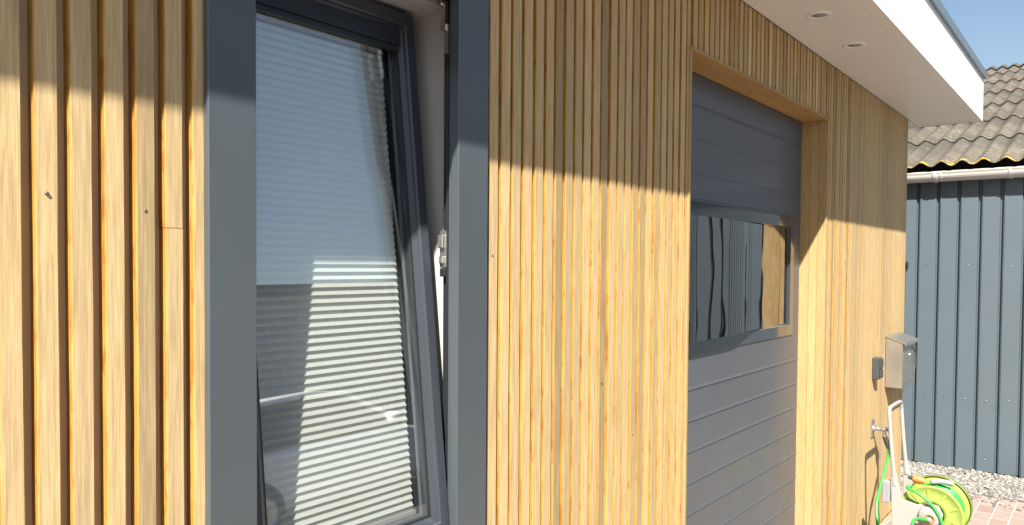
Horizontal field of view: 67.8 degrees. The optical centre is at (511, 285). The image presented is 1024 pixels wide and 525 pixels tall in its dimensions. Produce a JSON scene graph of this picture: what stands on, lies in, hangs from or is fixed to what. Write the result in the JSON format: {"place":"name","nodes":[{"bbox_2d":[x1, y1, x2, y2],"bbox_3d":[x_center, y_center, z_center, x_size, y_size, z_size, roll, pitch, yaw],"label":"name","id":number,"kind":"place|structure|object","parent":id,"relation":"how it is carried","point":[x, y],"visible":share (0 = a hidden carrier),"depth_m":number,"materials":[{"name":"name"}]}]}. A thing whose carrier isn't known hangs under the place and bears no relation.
{"place":"outdoors","nodes":[
{"label":"outdoors","id":0,"kind":"place"},
{"bbox_2d":[882,482,1023,524],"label":"paving","id":1,"kind":"structure","parent":0,"point":[986,513],"depth_m":5.29,"materials":[{"name":"brick"}]},
{"bbox_2d":[882,400,972,524],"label":"hose reel cart","id":2,"kind":"object","parent":1,"relation":"on","point":[933,499],"visible":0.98,"depth_m":4.17,"materials":[{"name":"green plastic"}]},
{"bbox_2d":[900,459,1023,510],"bbox_3d":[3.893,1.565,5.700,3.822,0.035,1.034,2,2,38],"label":"gravel","id":3,"kind":"structure","parent":0,"point":[1014,491],"depth_m":6.06,"materials":[{"name":"grey gravel"}]},
{"bbox_2d":[940,0,1023,68],"label":"sky","id":4,"kind":"structure","parent":0,"point":[993,29],"materials":[{"name":"blue"}]},
{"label":"ground","id":5,"kind":"structure","parent":0,"visible":0},
{"bbox_2d":[0,0,986,524],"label":"garden building","id":6,"kind":"structure","parent":5,"relation":"on","point":[452,262],"depth_m":1.73,"materials":[{"name":"brown wood"}]},
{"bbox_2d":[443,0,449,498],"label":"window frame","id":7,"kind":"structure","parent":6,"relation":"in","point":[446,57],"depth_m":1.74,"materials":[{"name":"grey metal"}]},
{"bbox_2d":[686,72,801,524],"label":"garage door","id":8,"kind":"structure","parent":6,"relation":"in","point":[745,191],"depth_m":3.29,"materials":[{"name":"grey metal"}]},
{"bbox_2d":[872,357,883,379],"bbox_3d":[2.235,0.507,4.653,0.049,0.130,0.080,2,2,38],"label":"wall socket","id":9,"kind":"object","parent":6,"relation":"attached to","point":[877,367],"depth_m":4.62,"materials":[{"name":"grey plastic"}]},
{"bbox_2d":[871,419,892,448],"bbox_3d":[2.254,0.908,4.640,0.113,0.171,0.060,2,2,38],"label":"garden tap","id":10,"kind":"object","parent":6,"relation":"attached to","point":[874,428],"visible":0.79,"depth_m":4.63,"materials":[{"name":"metal"}]},
{"bbox_2d":[875,449,927,524],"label":"garden hose","id":11,"kind":"object","parent":10,"relation":"hanging from","point":[879,491],"visible":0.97,"depth_m":4.56,"materials":[{"name":"green rubber"}]},
{"bbox_2d":[885,332,918,388],"bbox_3d":[2.573,0.488,5.020,0.120,0.331,0.407,2,2,38],"label":"letterbox","id":12,"kind":"object","parent":6,"relation":"attached to","point":[900,361],"visible":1,"depth_m":4.89,"materials":[{"name":"metal"}]},
{"bbox_2d":[903,349,914,384],"bbox_3d":[2.604,0.532,4.996,0.002,0.205,0.355,2,2,38],"label":"door","id":13,"kind":"structure","parent":12,"relation":"in","point":[908,361],"depth_m":4.98,"materials":[{"name":"metal"}]},
{"bbox_2d":[901,63,1023,476],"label":"metal shed","id":14,"kind":"structure","parent":5,"relation":"on","point":[963,399],"depth_m":6.41,"materials":[{"name":"metal"}]}
]}

